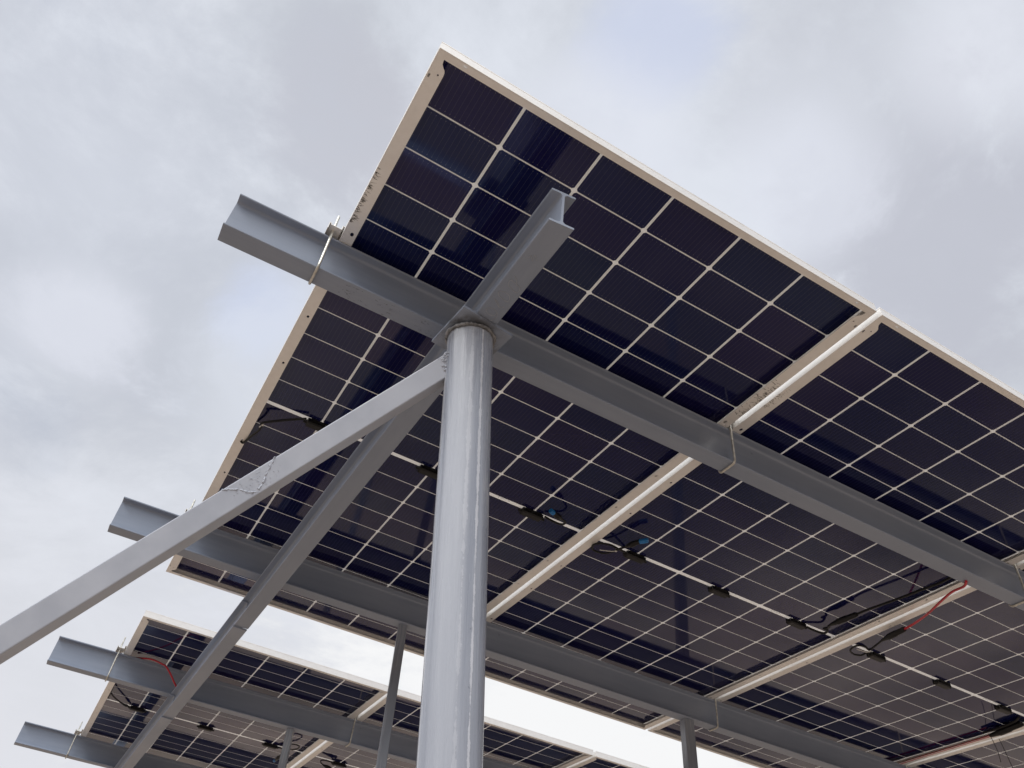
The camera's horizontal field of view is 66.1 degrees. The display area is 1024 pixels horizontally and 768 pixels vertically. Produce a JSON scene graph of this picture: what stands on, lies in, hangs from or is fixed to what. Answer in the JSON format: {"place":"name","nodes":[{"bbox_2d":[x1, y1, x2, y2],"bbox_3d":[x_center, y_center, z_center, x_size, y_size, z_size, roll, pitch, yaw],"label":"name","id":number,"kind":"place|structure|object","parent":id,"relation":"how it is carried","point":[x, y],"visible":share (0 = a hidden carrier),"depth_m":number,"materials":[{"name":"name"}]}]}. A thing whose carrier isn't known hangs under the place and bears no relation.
{"place":"outdoors","nodes":[
{"label":"outdoors","id":0,"kind":"place"},
{"bbox_2d":[0,0,1023,767],"label":"sky","id":1,"kind":"structure","parent":0,"point":[879,144],"materials":[{"name":"grey"}]},
{"label":"ground","id":2,"kind":"structure","parent":0,"visible":0},
{"bbox_2d":[278,728,293,767],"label":"slim post","id":3,"kind":"object","parent":2,"relation":"on","point":[286,748],"visible":1,"depth_m":3.72,"materials":[{"name":"grey metal"}]},
{"bbox_2d":[47,636,522,767],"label":"purlin beam","id":4,"kind":"structure","parent":3,"relation":"on","point":[73,655],"depth_m":3.74,"materials":[{"name":"grey metal"}]},
{"bbox_2d":[105,637,126,681],"bbox_3d":[-1.807,1.261,3.596,0.044,0.194,0.092,25,-46,-18],"label":"bolt","id":5,"kind":"object","parent":4,"relation":"attached to","point":[120,649],"visible":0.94,"depth_m":3.60,"materials":[{"name":"metal"}]},
{"bbox_2d":[114,694,175,767],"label":"rafter beam","id":6,"kind":"structure","parent":4,"relation":"attached to","point":[151,732],"depth_m":3.85,"materials":[{"name":"grey metal"}]},
{"bbox_2d":[14,721,201,767],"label":"purlin beam","id":7,"kind":"structure","parent":6,"relation":"attached to","point":[41,738],"depth_m":4.49,"materials":[{"name":"grey metal"}]},
{"bbox_2d":[65,721,82,758],"bbox_3d":[-2.503,2.043,4.506,0.044,0.194,0.092,25,-46,-18],"label":"bolt","id":8,"kind":"object","parent":7,"relation":"attached to","point":[78,732],"visible":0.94,"depth_m":4.51,"materials":[{"name":"metal"}]},
{"bbox_2d":[68,610,387,767],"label":"solar panel","id":9,"kind":"object","parent":4,"relation":"on","point":[198,736],"visible":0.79,"depth_m":3.94,"materials":[{"name":"glass"}]},
{"bbox_2d":[108,692,129,706],"bbox_3d":[-2.052,1.625,4.055,0.078,0.020,0.210,0,-41,5],"label":"cable","id":10,"kind":"object","parent":9,"relation":"attached to","point":[123,704],"visible":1,"depth_m":4.05,"materials":[{"name":"black plastic"}]},
{"bbox_2d":[137,657,176,686],"bbox_3d":[-1.609,1.322,3.593,0.246,0.133,0.155,25,-46,-18],"label":"cable","id":11,"kind":"object","parent":9,"relation":"hanging from","point":[167,668],"visible":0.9,"depth_m":3.57,"materials":[{"name":"black rubber"}]},
{"bbox_2d":[273,743,299,761],"bbox_3d":[-1.271,2.043,4.373,0.068,0.044,0.335,30,-47,-26],"label":"cable","id":12,"kind":"object","parent":9,"relation":"attached to","point":[276,758],"visible":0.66,"depth_m":4.38,"materials":[{"name":"black plastic"}]},
{"bbox_2d":[345,717,355,746],"bbox_3d":[-0.803,1.723,3.928,0.034,0.166,0.092,25,-46,-18],"label":"bolt","id":13,"kind":"object","parent":4,"relation":"attached to","point":[351,733],"visible":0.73,"depth_m":3.89,"materials":[{"name":"metal"}]},
{"bbox_2d":[290,689,592,767],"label":"solar panel","id":14,"kind":"object","parent":4,"relation":"on","point":[514,745],"visible":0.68,"depth_m":4.07,"materials":[{"name":"glass"}]},
{"bbox_2d":[320,759,332,767],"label":"cable","id":15,"kind":"object","parent":14,"relation":"attached to","point":[325,766],"visible":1,"depth_m":4.47,"materials":[{"name":"black plastic"}]},
{"bbox_2d":[566,751,648,767],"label":"solar panel","id":16,"kind":"object","parent":4,"relation":"on","point":[597,759],"visible":1,"depth_m":4.10,"materials":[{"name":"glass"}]},
{"bbox_2d":[375,624,406,767],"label":"slim post","id":17,"kind":"object","parent":2,"relation":"on","point":[385,737],"visible":1,"depth_m":2.73,"materials":[{"name":"grey metal"}]},
{"bbox_2d":[107,496,910,767],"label":"purlin beam","id":18,"kind":"structure","parent":17,"relation":"on","point":[134,520],"depth_m":3.10,"materials":[{"name":"grey metal"}]},
{"bbox_2d":[708,698,718,730],"bbox_3d":[0.863,1.412,3.401,0.034,0.166,0.092,25,-46,-18],"label":"bolt","id":19,"kind":"object","parent":18,"relation":"attached to","point":[716,716],"visible":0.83,"depth_m":3.36,"materials":[{"name":"metal"}]},
{"bbox_2d":[485,307,1023,729],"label":"solar panel","id":20,"kind":"object","parent":18,"relation":"on","point":[718,584],"visible":0.88,"depth_m":2.53,"materials":[{"name":"glass"}]},
{"bbox_2d":[591,538,648,553],"bbox_3d":[0.365,0.545,2.606,0.197,0.036,0.108,-12,-44,18],"label":"cable","id":21,"kind":"object","parent":20,"relation":"attached to","point":[634,543],"visible":1,"depth_m":2.59,"materials":[{"name":"black plastic"}]},
{"bbox_2d":[806,577,951,633],"bbox_3d":[1.301,0.748,2.697,0.063,0.033,0.671,26,-46,-23],"label":"cable","id":22,"kind":"object","parent":20,"relation":"attached to","point":[843,619],"visible":0.94,"depth_m":2.75,"materials":[{"name":"black plastic"}]},
{"bbox_2d":[416,305,511,767],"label":"support post","id":23,"kind":"object","parent":2,"relation":"on","point":[451,719],"visible":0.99,"depth_m":1.31,"materials":[{"name":"metal"}]},
{"bbox_2d":[0,352,448,663],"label":"diagonal brace","id":24,"kind":"object","parent":23,"relation":"attached to","point":[41,619],"visible":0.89,"depth_m":1.39,"materials":[{"name":"grey metal"}]},
{"bbox_2d":[234,188,575,628],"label":"rafter beam","id":25,"kind":"structure","parent":23,"relation":"on","point":[540,238],"depth_m":1.91,"materials":[{"name":"grey metal"}]},
{"bbox_2d":[162,600,248,718],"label":"rafter beam","id":26,"kind":"structure","parent":25,"relation":"attached to","point":[222,643],"depth_m":3.12,"materials":[{"name":"grey metal"}]},
{"bbox_2d":[217,194,1023,610],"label":"purlin beam","id":27,"kind":"structure","parent":25,"relation":"attached to","point":[267,234],"depth_m":2.00,"materials":[{"name":"grey metal"}]},
{"bbox_2d":[308,216,344,284],"bbox_3d":[-0.422,-0.301,1.793,0.044,0.194,0.092,25,-46,-18],"label":"bolt","id":28,"kind":"object","parent":27,"relation":"attached to","point":[334,231],"visible":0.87,"depth_m":1.79,"materials":[{"name":"metal"}]},
{"bbox_2d":[166,41,876,656],"bbox_3d":[-0.244,0.267,2.422,1.130,0.032,2.382,25,-46,-18],"label":"solar panel","id":29,"kind":"object","parent":27,"relation":"on","point":[656,283],"visible":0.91,"depth_m":1.95,"materials":[{"name":"glass"}]},
{"bbox_2d":[240,418,306,443],"bbox_3d":[-0.721,0.128,2.316,0.254,0.025,0.059,-18,-46,23],"label":"cable","id":30,"kind":"object","parent":29,"relation":"attached to","point":[262,425],"visible":1,"depth_m":2.29,"materials":[{"name":"black plastic"}]},
{"bbox_2d":[544,508,566,524],"bbox_3d":[0.144,0.420,2.502,0.072,0.043,0.102,8,-41,-4],"label":"cable","id":31,"kind":"object","parent":29,"relation":"attached to","point":[555,514],"visible":1,"depth_m":2.48,"materials":[{"name":"black plastic"}]},
{"bbox_2d":[718,425,735,472],"bbox_3d":[0.576,0.165,2.131,0.034,0.166,0.092,25,-46,-18],"label":"bolt","id":32,"kind":"object","parent":27,"relation":"attached to","point":[733,451],"visible":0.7,"depth_m":2.08,"materials":[{"name":"metal"}]},
{"bbox_2d":[648,560,1023,767],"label":"solar panel","id":33,"kind":"object","parent":27,"relation":"on","point":[948,671],"visible":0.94,"depth_m":3.24,"materials":[{"name":"glass"}]},
{"bbox_2d":[849,580,967,655],"bbox_3d":[1.365,0.811,2.683,0.103,0.106,0.775,7,-41,-3],"label":"cable","id":34,"kind":"object","parent":33,"relation":"attached to","point":[893,634],"visible":1,"depth_m":2.80,"materials":[{"name":"black plastic"}]},
{"bbox_2d":[899,716,1023,763],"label":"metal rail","id":35,"kind":"object","parent":33,"relation":"attached to","point":[1015,724],"visible":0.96,"depth_m":3.38,"materials":[{"name":"white metal"}]},
{"bbox_2d":[907,730,1023,767],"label":"solar panel","id":36,"kind":"object","parent":27,"relation":"on","point":[983,754],"visible":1,"depth_m":3.64,"materials":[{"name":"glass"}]},
{"bbox_2d":[1008,564,1023,606],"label":"bolt","id":37,"kind":"object","parent":27,"relation":"attached to","point":[1022,584],"visible":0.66,"depth_m":2.44,"materials":[{"name":"metal"}]},
{"bbox_2d":[680,718,697,767],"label":"slim post","id":38,"kind":"object","parent":2,"relation":"on","point":[688,743],"visible":1,"depth_m":3.24,"materials":[{"name":"grey metal"}]}
]}

